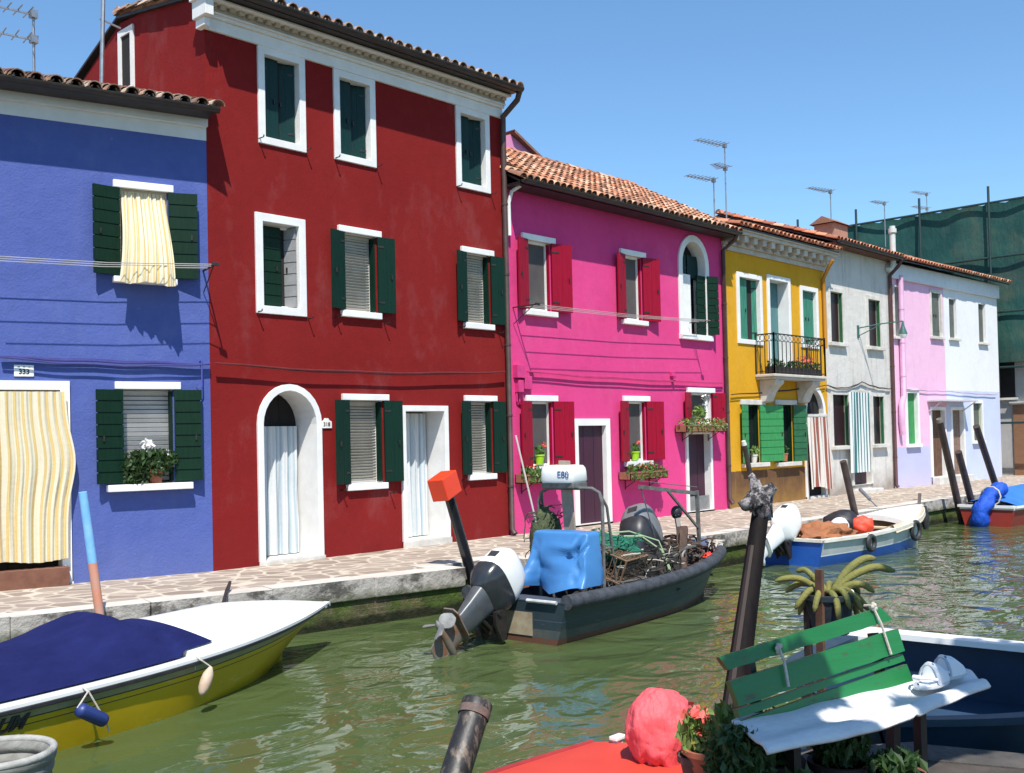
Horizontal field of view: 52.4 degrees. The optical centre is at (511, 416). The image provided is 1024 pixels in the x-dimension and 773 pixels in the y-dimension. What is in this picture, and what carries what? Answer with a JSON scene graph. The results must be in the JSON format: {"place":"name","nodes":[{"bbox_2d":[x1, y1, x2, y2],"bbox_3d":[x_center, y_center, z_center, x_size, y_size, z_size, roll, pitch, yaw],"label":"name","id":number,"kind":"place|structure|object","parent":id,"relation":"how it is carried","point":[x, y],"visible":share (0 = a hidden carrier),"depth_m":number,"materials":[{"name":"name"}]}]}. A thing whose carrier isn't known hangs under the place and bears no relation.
{"place":"outdoors","nodes":[
{"label":"outdoors","id":0,"kind":"place"},
{"bbox_2d":[0,734,57,772],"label":"tub","id":1,"kind":"object","parent":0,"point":[24,753],"visible":1,"depth_m":7.04,"materials":[{"name":"white plastic"}]},
{"bbox_2d":[0,475,1023,612],"bbox_3d":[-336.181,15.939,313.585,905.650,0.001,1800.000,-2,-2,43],"label":"pavement","id":2,"kind":"structure","parent":0,"point":[376,562],"depth_m":14.81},
{"bbox_2d":[0,67,224,590],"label":"blue house","id":3,"kind":"structure","parent":2,"relation":"on","point":[78,156],"depth_m":13.64,"materials":[{"name":"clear paint"}]},
{"bbox_2d":[0,0,38,71],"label":"tv aerial","id":4,"kind":"object","parent":3,"relation":"attached to","point":[33,38],"visible":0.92,"depth_m":15.29,"materials":[{"name":"metal"}]},
{"bbox_2d":[0,380,73,590],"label":"door","id":5,"kind":"structure","parent":3,"relation":"in","point":[13,575],"depth_m":13.13,"materials":[{"name":"white stone"}]},
{"bbox_2d":[0,391,75,562],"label":"door curtain","id":6,"kind":"object","parent":3,"relation":"hanging from","point":[37,461],"depth_m":13.06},
{"bbox_2d":[0,355,209,366],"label":"wall cable","id":7,"kind":"object","parent":3,"relation":"attached to","point":[63,360],"depth_m":13.54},
{"bbox_2d":[0,256,219,292],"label":"clothes line","id":8,"kind":"object","parent":3,"relation":"attached to","point":[212,264],"visible":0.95,"depth_m":13.29,"materials":[{"name":"metal"}]},
{"bbox_2d":[99,0,120,82],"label":"roof mast","id":9,"kind":"object","parent":3,"relation":"on","point":[102,37],"visible":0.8,"depth_m":14.41,"materials":[{"name":"metal"}]},
{"bbox_2d":[92,179,198,285],"bbox_3d":[-4.931,-2.453,13.970,1.356,1.365,0.373,-1,-1,-32],"label":"window","id":10,"kind":"structure","parent":3,"relation":"in","point":[106,200],"depth_m":13.92,"materials":[{"name":"green wood"}]},
{"bbox_2d":[119,191,175,286],"bbox_3d":[-4.850,-2.354,13.733,0.670,1.316,0.556,-1,-1,-32],"label":"window curtain","id":11,"kind":"object","parent":3,"relation":"hanging from","point":[146,235],"depth_m":13.72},
{"bbox_2d":[95,381,202,491],"bbox_3d":[-4.870,0.257,13.936,1.369,1.444,0.413,-1,-1,-32],"label":"window","id":12,"kind":"structure","parent":3,"relation":"in","point":[148,414],"depth_m":14.00,"materials":[{"name":"green wood"}]},
{"bbox_2d":[122,438,178,484],"bbox_3d":[-4.834,0.614,13.864,0.800,0.680,0.400,-1,-1,-32],"label":"potted plant","id":13,"kind":"object","parent":3,"relation":"on","point":[158,467],"visible":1,"depth_m":13.78,"materials":[{"name":"green plant"}]},
{"bbox_2d":[74,0,523,570],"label":"red house","id":14,"kind":"structure","parent":2,"relation":"on","point":[356,196],"depth_m":16.09,"materials":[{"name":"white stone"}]},
{"bbox_2d":[117,24,134,86],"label":"gable window","id":15,"kind":"structure","parent":14,"relation":"in","point":[125,37],"depth_m":16.01,"materials":[{"name":"white stone"}]},
{"bbox_2d":[254,212,306,316],"bbox_3d":[-3.467,-2.217,15.345,0.265,1.458,0.869,-2,-2,43],"label":"window","id":16,"kind":"structure","parent":14,"relation":"in","point":[260,219],"depth_m":15.39,"materials":[{"name":"white stone"}]},
{"bbox_2d":[264,426,298,555],"bbox_3d":[-3.561,1.103,15.567,0.106,1.921,0.891,-2,-2,43],"label":"door curtain","id":17,"kind":"object","parent":14,"relation":"hanging from","point":[281,495],"depth_m":15.68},
{"bbox_2d":[257,45,306,152],"bbox_3d":[-3.466,-4.677,15.434,0.233,1.429,0.825,-2,-2,43],"label":"window","id":18,"kind":"structure","parent":14,"relation":"in","point":[281,93],"depth_m":15.52,"materials":[{"name":"white stone"}]},
{"bbox_2d":[257,384,325,565],"bbox_3d":[-3.437,0.836,15.459,0.595,2.616,1.161,-2,-2,43],"label":"door","id":19,"kind":"structure","parent":14,"relation":"in","point":[288,404],"depth_m":15.66,"materials":[{"name":"white stone"}]},
{"bbox_2d":[332,68,376,167],"bbox_3d":[-2.539,-4.677,16.428,0.233,1.413,0.822,-2,-2,43],"label":"window","id":20,"kind":"structure","parent":14,"relation":"in","point":[354,104],"depth_m":16.52,"materials":[{"name":"white stone"}]},
{"bbox_2d":[215,362,505,375],"bbox_3d":[-2.099,-0.740,16.439,0.039,0.157,5.827,-2,-2,43],"label":"wall cable","id":21,"kind":"object","parent":14,"relation":"attached to","point":[353,371],"depth_m":16.12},
{"bbox_2d":[330,225,395,319],"bbox_3d":[-2.414,-2.251,16.375,0.402,1.413,1.290,-2,-2,43],"label":"window","id":22,"kind":"structure","parent":14,"relation":"in","point":[353,287],"depth_m":16.50,"materials":[{"name":"green wood"}]},
{"bbox_2d":[335,394,403,490],"bbox_3d":[-2.316,0.395,16.357,0.407,1.498,1.359,-2,-2,43],"label":"window","id":23,"kind":"structure","parent":14,"relation":"in","point":[358,424],"depth_m":16.49,"materials":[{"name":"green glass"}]},
{"bbox_2d":[406,413,428,536],"bbox_3d":[-1.730,0.978,17.502,0.096,2.071,0.823,-2,-2,43],"label":"door curtain","id":24,"kind":"object","parent":14,"relation":"hanging from","point":[416,473],"depth_m":17.61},
{"bbox_2d":[401,405,451,547],"bbox_3d":[-1.617,0.983,17.404,0.595,2.321,1.083,-2,-2,43],"label":"door","id":25,"kind":"structure","parent":14,"relation":"in","point":[437,419],"depth_m":17.58,"materials":[{"name":"white stone"}]},
{"bbox_2d":[455,105,490,193],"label":"window","id":26,"kind":"structure","parent":14,"relation":"in","point":[472,127],"depth_m":18.45,"materials":[{"name":"white stone"}]},
{"bbox_2d":[457,246,505,330],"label":"window","id":27,"kind":"structure","parent":14,"relation":"in","point":[472,270],"depth_m":18.44,"materials":[{"name":"green wood"}]},
{"bbox_2d":[462,395,506,480],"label":"window","id":28,"kind":"structure","parent":14,"relation":"in","point":[476,416],"depth_m":18.38,"materials":[{"name":"green wood"}]},
{"bbox_2d":[500,129,742,534],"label":"pink house","id":29,"kind":"structure","parent":2,"relation":"on","point":[579,238],"depth_m":21.10,"materials":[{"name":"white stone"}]},
{"bbox_2d":[517,232,572,317],"bbox_3d":[0.553,-2.630,19.500,0.301,1.511,1.507,-2,-2,43],"label":"window","id":30,"kind":"structure","parent":29,"relation":"in","point":[533,257],"depth_m":19.66,"materials":[{"name":"red wood"}]},
{"bbox_2d":[521,395,575,472],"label":"window","id":31,"kind":"structure","parent":29,"relation":"in","point":[536,417],"depth_m":19.59,"materials":[{"name":"red wood"}]},
{"bbox_2d":[573,419,612,526],"bbox_3d":[1.544,1.093,20.479,0.156,2.108,1.182,-2,-2,43],"label":"door","id":32,"kind":"structure","parent":29,"relation":"in","point":[592,436],"depth_m":20.59,"materials":[{"name":"purple wood"}]},
{"bbox_2d":[512,303,714,333],"bbox_3d":[2.210,-1.903,20.820,0.620,0.427,5.865,-2,-2,43],"label":"clothes line","id":33,"kind":"object","parent":29,"relation":"attached to","point":[665,318],"visible":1,"depth_m":20.34,"materials":[{"name":"metal"}]},
{"bbox_2d":[617,248,660,325],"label":"window","id":34,"kind":"structure","parent":29,"relation":"in","point":[628,267],"depth_m":21.82,"materials":[{"name":"red wood"}]},
{"bbox_2d":[620,396,664,466],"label":"window","id":35,"kind":"structure","parent":29,"relation":"in","point":[632,414],"depth_m":21.78,"materials":[{"name":"wood"}]},
{"bbox_2d":[619,461,668,489],"bbox_3d":[2.741,1.185,21.388,0.439,0.580,1.430,-2,-2,43],"label":"flower box","id":36,"kind":"object","parent":29,"relation":"attached to","point":[634,474],"visible":1,"depth_m":21.22,"materials":[{"name":"ceramic"}]},
{"bbox_2d":[678,235,719,341],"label":"window","id":37,"kind":"structure","parent":29,"relation":"in","point":[698,292],"depth_m":23.55,"materials":[{"name":"white stone"}]},
{"bbox_2d":[685,432,714,513],"bbox_3d":[4.121,1.226,23.287,0.226,1.845,1.097,-2,-2,43],"label":"door","id":38,"kind":"structure","parent":29,"relation":"in","point":[698,450],"depth_m":23.47,"materials":[{"name":"purple wood"}]},
{"bbox_2d":[675,415,727,441],"bbox_3d":[4.211,0.248,22.995,0.424,0.583,1.695,-2,-2,43],"label":"flower box","id":39,"kind":"object","parent":29,"relation":"attached to","point":[689,426],"visible":1,"depth_m":22.81,"materials":[{"name":"ceramic"}]},
{"bbox_2d":[685,387,725,424],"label":"window","id":40,"kind":"structure","parent":29,"relation":"in","point":[693,397],"depth_m":23.65,"materials":[{"name":"wood"}]},
{"bbox_2d":[902,254,1011,481],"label":"white house","id":41,"kind":"structure","parent":2,"relation":"on","point":[971,336],"depth_m":35.04,"materials":[{"name":"paint"}]},
{"bbox_2d":[950,407,974,481],"bbox_3d":[14.646,0.900,34.033,1.099,2.453,0.425,0,-2,-44],"label":"door","id":42,"kind":"structure","parent":41,"relation":"in","point":[958,434],"depth_m":34.26,"materials":[{"name":"white stone"}]},
{"bbox_2d":[0,0,1023,229],"label":"sky","id":43,"kind":"structure","parent":0,"point":[864,101],"materials":[{"name":"blue"}]},
{"bbox_2d":[52,521,1023,772],"bbox_3d":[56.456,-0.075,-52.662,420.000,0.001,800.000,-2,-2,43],"label":"canal water","id":44,"kind":"structure","parent":0,"point":[385,697],"depth_m":10.06,"materials":[{"name":"liquid"}]},
{"bbox_2d":[78,491,104,614],"bbox_3d":[-4.330,2.172,10.969,0.094,2.788,0.438,-2,-2,43],"label":"mooring pole","id":45,"kind":"object","parent":44,"relation":"in","point":[91,556],"visible":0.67,"depth_m":10.88,"materials":[{"name":"paint"}]},
{"bbox_2d":[0,600,329,751],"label":"motorboat","id":46,"kind":"object","parent":44,"relation":"on","point":[248,643],"visible":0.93,"depth_m":8.99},
{"bbox_2d":[74,687,109,731],"bbox_3d":[-3.228,2.263,7.983,0.162,0.378,0.300,-2,-1,31],"label":"fender","id":47,"kind":"object","parent":46,"relation":"hanging from","point":[92,715],"visible":1,"depth_m":7.92,"materials":[{"name":"plastic"}]},
{"bbox_2d":[0,612,211,701],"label":"boat cover","id":48,"kind":"object","parent":46,"relation":"on","point":[74,648],"visible":1,"depth_m":8.56,"materials":[{"name":"blue fabric"}]},
{"bbox_2d":[427,470,474,584],"bbox_3d":[-0.616,2.148,14.362,0.325,2.849,1.270,-2,-2,43],"label":"mooring pole","id":49,"kind":"object","parent":44,"relation":"in","point":[445,486],"visible":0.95,"depth_m":14.13,"materials":[{"name":"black wood"}]},
{"bbox_2d":[440,695,491,772],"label":"pipe post","id":50,"kind":"object","parent":44,"relation":"in","point":[474,712],"visible":1,"depth_m":6.15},
{"bbox_2d":[484,733,682,772],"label":"boat","id":51,"kind":"object","parent":44,"relation":"on","point":[592,756],"visible":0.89,"depth_m":5.91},
{"bbox_2d":[625,688,692,767],"bbox_3d":[0.862,1.755,5.926,0.414,0.451,0.527,-2,-2,43],"label":"motor cover","id":52,"kind":"object","parent":51,"relation":"on","point":[653,717],"visible":0.78,"depth_m":5.75,"materials":[{"name":"fabric"}]},
{"bbox_2d":[461,480,726,645],"bbox_3d":[1.581,1.824,13.863,1.720,1.926,5.069,-2,-2,39],"label":"work boat","id":53,"kind":"object","parent":44,"relation":"on","point":[538,614],"visible":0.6,"depth_m":12.39,"materials":[{"name":"grey metal"}]},
{"bbox_2d":[423,547,524,658],"bbox_3d":[-0.399,2.064,11.548,0.413,1.137,1.499,-2,-2,39],"label":"outboard motor","id":54,"kind":"object","parent":53,"relation":"attached to","point":[497,579],"visible":0.98,"depth_m":11.56,"materials":[{"name":"black plastic"}]},
{"bbox_2d":[523,504,562,557],"bbox_3d":[0.430,1.597,13.269,0.390,1.017,0.553,-2,-2,39],"label":"fishing net","id":55,"kind":"object","parent":53,"relation":"in","point":[546,517],"visible":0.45,"depth_m":13.14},
{"bbox_2d":[524,529,603,593],"bbox_3d":[0.599,1.727,12.453,0.938,0.718,0.617,-2,-2,39],"label":"tarp","id":56,"kind":"object","parent":53,"relation":"on","point":[559,560],"visible":0.95,"depth_m":12.29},
{"bbox_2d":[541,465,586,488],"bbox_3d":[0.647,0.745,13.010,0.520,0.290,0.402,-2,-2,39],"label":"equipment box","id":57,"kind":"object","parent":53,"relation":"on","point":[563,476],"visible":1,"depth_m":12.85,"materials":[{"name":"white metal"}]},
{"bbox_2d":[558,461,575,529],"bbox_3d":[0.701,1.109,13.018,0.190,1.129,0.190,-2,-2,39],"label":"post","id":58,"kind":"object","parent":53,"relation":"on","point":[568,509],"visible":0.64,"depth_m":13.00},
{"bbox_2d":[566,543,688,594],"bbox_3d":[1.563,2.125,13.641,1.217,0.834,1.700,-2,-2,39],"label":"fishing net","id":59,"kind":"object","parent":53,"relation":"in","point":[656,564],"visible":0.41,"depth_m":13.39,"materials":[{"name":"fabric"}]},
{"bbox_2d":[591,528,643,565],"bbox_3d":[1.244,1.712,13.475,0.944,0.436,0.991,-2,-2,39],"label":"fishing net","id":60,"kind":"object","parent":59,"relation":"on","point":[623,543],"visible":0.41,"depth_m":13.23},
{"bbox_2d":[600,545,647,584],"bbox_3d":[1.338,1.835,13.080,0.539,0.454,0.683,-2,-1,30],"label":"wire trap","id":61,"kind":"object","parent":59,"relation":"on","point":[622,577],"visible":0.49,"depth_m":12.89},
{"bbox_2d":[619,503,662,554],"bbox_3d":[1.642,1.868,14.147,0.598,1.320,1.750,-2,-1,25],"label":"outboard motor","id":62,"kind":"object","parent":53,"relation":"attached to","point":[635,518],"visible":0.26,"depth_m":14.32,"materials":[{"name":"silver metal"}]},
{"bbox_2d":[663,534,716,575],"bbox_3d":[2.313,2.033,14.667,0.746,0.667,1.225,-2,-2,39],"label":"gear heap","id":63,"kind":"object","parent":53,"relation":"in","point":[691,546],"visible":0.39,"depth_m":14.65,"materials":[{"name":"metal"}]},
{"bbox_2d":[722,471,775,709],"bbox_3d":[1.417,1.935,6.814,0.220,3.105,1.544,-2,-1,33],"label":"mooring post","id":64,"kind":"object","parent":44,"relation":"in","point":[756,501],"visible":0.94,"depth_m":7.19,"materials":[{"name":"wood"}]},
{"bbox_2d":[815,569,825,692],"bbox_3d":[1.833,2.110,6.128,0.032,2.417,0.070,-1,-1,-29],"label":"wooden stake","id":65,"kind":"object","parent":44,"relation":"in","point":[820,612],"visible":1,"depth_m":6.13,"materials":[{"name":"brown wood"}]},
{"bbox_2d":[774,553,895,635],"bbox_3d":[1.952,1.065,6.274,0.533,0.460,0.535,-2,-2,43],"label":"plant","id":66,"kind":"object","parent":65,"relation":"attached to","point":[840,599],"visible":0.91,"depth_m":6.21,"materials":[{"name":"plant"}]},
{"bbox_2d":[765,493,924,566],"bbox_3d":[6.703,2.197,19.944,5.180,1.205,1.510,0,-2,-44],"label":"boat","id":67,"kind":"object","parent":44,"relation":"on","point":[824,552],"visible":0.59,"depth_m":18.53,"materials":[{"name":"blue paint"}]},
{"bbox_2d":[746,504,801,565],"bbox_3d":[4.526,2.030,17.933,1.418,1.015,0.383,0,-2,-44],"label":"outboard motor","id":68,"kind":"object","parent":67,"relation":"attached to","point":[786,525],"visible":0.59,"depth_m":17.97,"materials":[{"name":"white plastic"}]},
{"bbox_2d":[796,521,858,538],"bbox_3d":[5.585,2.125,18.689,1.708,0.518,0.959,0,-2,-44],"label":"canvas sheet","id":69,"kind":"object","parent":67,"relation":"in","point":[820,529],"visible":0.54,"depth_m":18.35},
{"bbox_2d":[786,627,1023,752],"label":"rowing boat","id":70,"kind":"object","parent":44,"relation":"on","point":[991,718],"visible":0.23,"depth_m":8.47,"materials":[{"name":"blue paint"}]},
{"bbox_2d":[936,418,963,522],"bbox_3d":[10.745,1.787,25.241,0.184,3.542,1.891,-2,-2,43],"label":"mooring pole","id":71,"kind":"object","parent":44,"relation":"in","point":[948,461],"visible":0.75,"depth_m":24.97,"materials":[{"name":"brown wood"}]},
{"bbox_2d":[973,424,997,483],"bbox_3d":[12.622,1.877,27.102,0.170,3.388,2.850,-2,-2,43],"label":"mooring pole","id":72,"kind":"object","parent":44,"relation":"in","point":[985,454],"visible":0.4,"depth_m":26.49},
{"bbox_2d":[957,501,1023,526],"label":"boat","id":73,"kind":"object","parent":44,"relation":"on","point":[1005,514],"visible":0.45,"depth_m":24.34,"materials":[{"name":"red paint"}]},
{"bbox_2d":[969,483,1006,526],"bbox_3d":[11.236,2.117,24.547,0.982,1.110,0.511,-1,-1,-10],"label":"rolled tarp","id":74,"kind":"object","parent":73,"relation":"hanging from","point":[980,513],"visible":0.96,"depth_m":24.38,"materials":[{"name":"plastic"}]},
{"bbox_2d":[296,508,957,634],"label":"quay face","id":75,"kind":"object","parent":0,"point":[339,615],"visible":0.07,"depth_m":13.47},
{"bbox_2d":[0,492,980,642],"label":"quay kerb","id":76,"kind":"structure","parent":75,"relation":"on","point":[440,575],"depth_m":12.85,"materials":[{"name":"stone"}]},
{"bbox_2d":[715,217,842,508],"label":"yellow house","id":77,"kind":"structure","parent":0,"point":[776,293],"depth_m":25.67,"materials":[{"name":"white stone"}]},
{"bbox_2d":[736,271,763,345],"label":"window","id":78,"kind":"structure","parent":77,"relation":"in","point":[749,296],"depth_m":25.27,"materials":[{"name":"white stone"}]},
{"bbox_2d":[740,399,784,467],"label":"window","id":79,"kind":"structure","parent":77,"relation":"in","point":[771,416],"depth_m":25.25,"materials":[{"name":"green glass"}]},
{"bbox_2d":[766,274,792,367],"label":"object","id":80,"kind":"structure","parent":77,"relation":"in","point":[778,289],"depth_m":26.48,"materials":[{"name":"white stone"}]},
{"bbox_2d":[773,400,807,466],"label":"window","id":81,"kind":"structure","parent":77,"relation":"in","point":[800,443],"depth_m":26.44,"materials":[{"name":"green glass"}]},
{"bbox_2d":[766,356,820,375],"bbox_3d":[7.008,-1.295,25.896,0.355,0.513,2.616,-2,-2,43],"label":"balcony planter","id":82,"kind":"object","parent":77,"relation":"on","point":[792,368],"visible":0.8,"depth_m":25.77,"materials":[{"name":"green plant"}]},
{"bbox_2d":[799,285,819,348],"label":"window","id":83,"kind":"structure","parent":77,"relation":"in","point":[809,307],"depth_m":27.40,"materials":[{"name":"wood"}]},
{"bbox_2d":[804,388,828,498],"bbox_3d":[7.928,0.648,27.329,0.235,2.977,1.213,-2,-2,43],"label":"door","id":84,"kind":"structure","parent":77,"relation":"in","point":[816,406],"depth_m":27.42,"materials":[{"name":"white stone"}]},
{"bbox_2d":[807,417,832,488],"bbox_3d":[8.057,0.960,27.174,0.122,1.901,1.223,-2,-2,43],"label":"door curtain","id":85,"kind":"object","parent":77,"relation":"hanging from","point":[820,455],"depth_m":27.17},
{"bbox_2d":[715,209,905,495],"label":"grey house","id":86,"kind":"structure","parent":0,"point":[858,281],"depth_m":29.51,"materials":[{"name":"paint"}]},
{"bbox_2d":[810,216,850,242],"bbox_3d":[10.494,-5.787,34.218,0.900,1.464,1.267,-2,-2,43],"label":"chimney","id":87,"kind":"object","parent":86,"relation":"on","point":[827,225],"visible":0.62,"depth_m":33.89,"materials":[{"name":"brick"}]},
{"bbox_2d":[827,287,848,346],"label":"window","id":88,"kind":"structure","parent":86,"relation":"in","point":[836,302],"depth_m":28.64,"materials":[{"name":"white stone"}]},
{"bbox_2d":[830,391,849,449],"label":"window","id":89,"kind":"structure","parent":86,"relation":"in","point":[839,400],"depth_m":28.61,"materials":[{"name":"white stone"}]},
{"bbox_2d":[849,392,870,472],"bbox_3d":[9.685,0.429,28.931,0.060,2.219,1.247,-2,-2,43],"label":"door curtain","id":90,"kind":"object","parent":86,"relation":"hanging from","point":[859,431],"depth_m":28.88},
{"bbox_2d":[849,390,883,493],"bbox_3d":[9.892,0.692,29.278,0.485,2.884,1.379,-2,-2,43],"label":"door","id":91,"kind":"structure","parent":86,"relation":"in","point":[859,478],"depth_m":29.65,"materials":[{"name":"fabric"}]},
{"bbox_2d":[866,295,886,350],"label":"window","id":92,"kind":"structure","parent":86,"relation":"in","point":[873,304],"depth_m":30.41,"materials":[{"name":"white stone"}]},
{"bbox_2d":[871,393,890,447],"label":"window","id":93,"kind":"structure","parent":86,"relation":"in","point":[878,400],"depth_m":30.45,"materials":[{"name":"white stone"}]},
{"bbox_2d":[796,186,1023,474],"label":"netted building","id":94,"kind":"structure","parent":0,"point":[987,238],"depth_m":37.81,"materials":[{"name":"green fabric"}]},
{"bbox_2d":[1000,362,1018,399],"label":"window","id":95,"kind":"structure","parent":94,"relation":"in","point":[1007,375],"depth_m":37.81,"materials":[{"name":"glass"}]},
{"bbox_2d":[811,762,1023,772],"bbox_3d":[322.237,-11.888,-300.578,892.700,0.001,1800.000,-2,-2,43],"label":"quay","id":96,"kind":"structure","parent":0,"point":[936,767],"depth_m":5.29,"materials":[{"name":"stone"}]},
{"bbox_2d":[681,720,709,772],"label":"potted plant","id":97,"kind":"object","parent":96,"relation":"on","point":[696,759],"visible":0.24,"depth_m":4.94,"materials":[{"name":"green plant"}]},
{"bbox_2d":[700,721,778,772],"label":"potted plant","id":98,"kind":"object","parent":96,"relation":"on","point":[730,747],"visible":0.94,"depth_m":4.54,"materials":[{"name":"green plant"}]},
{"bbox_2d":[715,602,927,772],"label":"bench","id":99,"kind":"object","parent":96,"relation":"on","point":[752,688],"visible":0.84,"depth_m":5.04,"materials":[{"name":"green paint"}]},
{"bbox_2d":[731,668,990,754],"bbox_3d":[1.760,1.377,4.976,1.899,0.061,0.470,-1,-1,-32],"label":"seat mat","id":100,"kind":"object","parent":99,"relation":"on","point":[844,718],"visible":0.84,"depth_m":4.79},
{"bbox_2d":[912,662,949,690],"bbox_3d":[2.115,1.295,5.248,0.292,0.125,0.118,0,-2,-38],"label":"slipper","id":101,"kind":"object","parent":100,"relation":"on","point":[931,676],"visible":1,"depth_m":5.21,"materials":[{"name":"fabric"}]},
{"bbox_2d":[934,654,966,680],"bbox_3d":[2.242,1.291,5.388,0.292,0.125,0.118,-1,-1,-28],"label":"slipper","id":102,"kind":"object","parent":100,"relation":"on","point":[954,668],"visible":0.52,"depth_m":5.37,"materials":[{"name":"white plastic"}]},
{"bbox_2d":[804,734,870,772],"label":"potted plant","id":103,"kind":"object","parent":96,"relation":"on","point":[843,756],"visible":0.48,"depth_m":4.81,"materials":[{"name":"green plant"}]},
{"bbox_2d":[859,745,927,772],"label":"potted plant","id":104,"kind":"object","parent":96,"relation":"on","point":[888,760],"visible":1,"depth_m":4.72,"materials":[{"name":"green plant"}]},
{"bbox_2d":[801,742,1023,772],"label":"kerb","id":105,"kind":"structure","parent":96,"relation":"on","point":[970,756],"depth_m":5.47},
{"bbox_2d":[674,702,713,772],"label":"potted plant","id":106,"kind":"object","parent":105,"relation":"on","point":[689,727],"visible":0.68,"depth_m":5.00,"materials":[{"name":"green plant"}]},
{"bbox_2d":[703,699,742,772],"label":"potted plant","id":107,"kind":"object","parent":105,"relation":"on","point":[723,712],"visible":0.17,"depth_m":4.83,"materials":[{"name":"green plant"}]},
{"bbox_2d":[888,255,956,487],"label":"pale pink house","id":108,"kind":"structure","parent":0,"point":[919,349],"depth_m":32.26,"materials":[{"name":"paint"}]},
{"bbox_2d":[905,389,922,447],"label":"window","id":109,"kind":"structure","parent":108,"relation":"in","point":[912,404],"depth_m":32.03,"materials":[{"name":"wood"}]},
{"bbox_2d":[929,289,945,339],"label":"window","id":110,"kind":"structure","parent":108,"relation":"in","point":[935,296],"depth_m":33.31,"materials":[{"name":"white stone"}]},
{"bbox_2d":[929,407,949,484],"bbox_3d":[13.585,0.905,33.009,1.173,2.449,0.425,0,-2,-44],"label":"door","id":111,"kind":"structure","parent":108,"relation":"in","point":[939,474],"depth_m":33.15,"materials":[{"name":"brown wood"}]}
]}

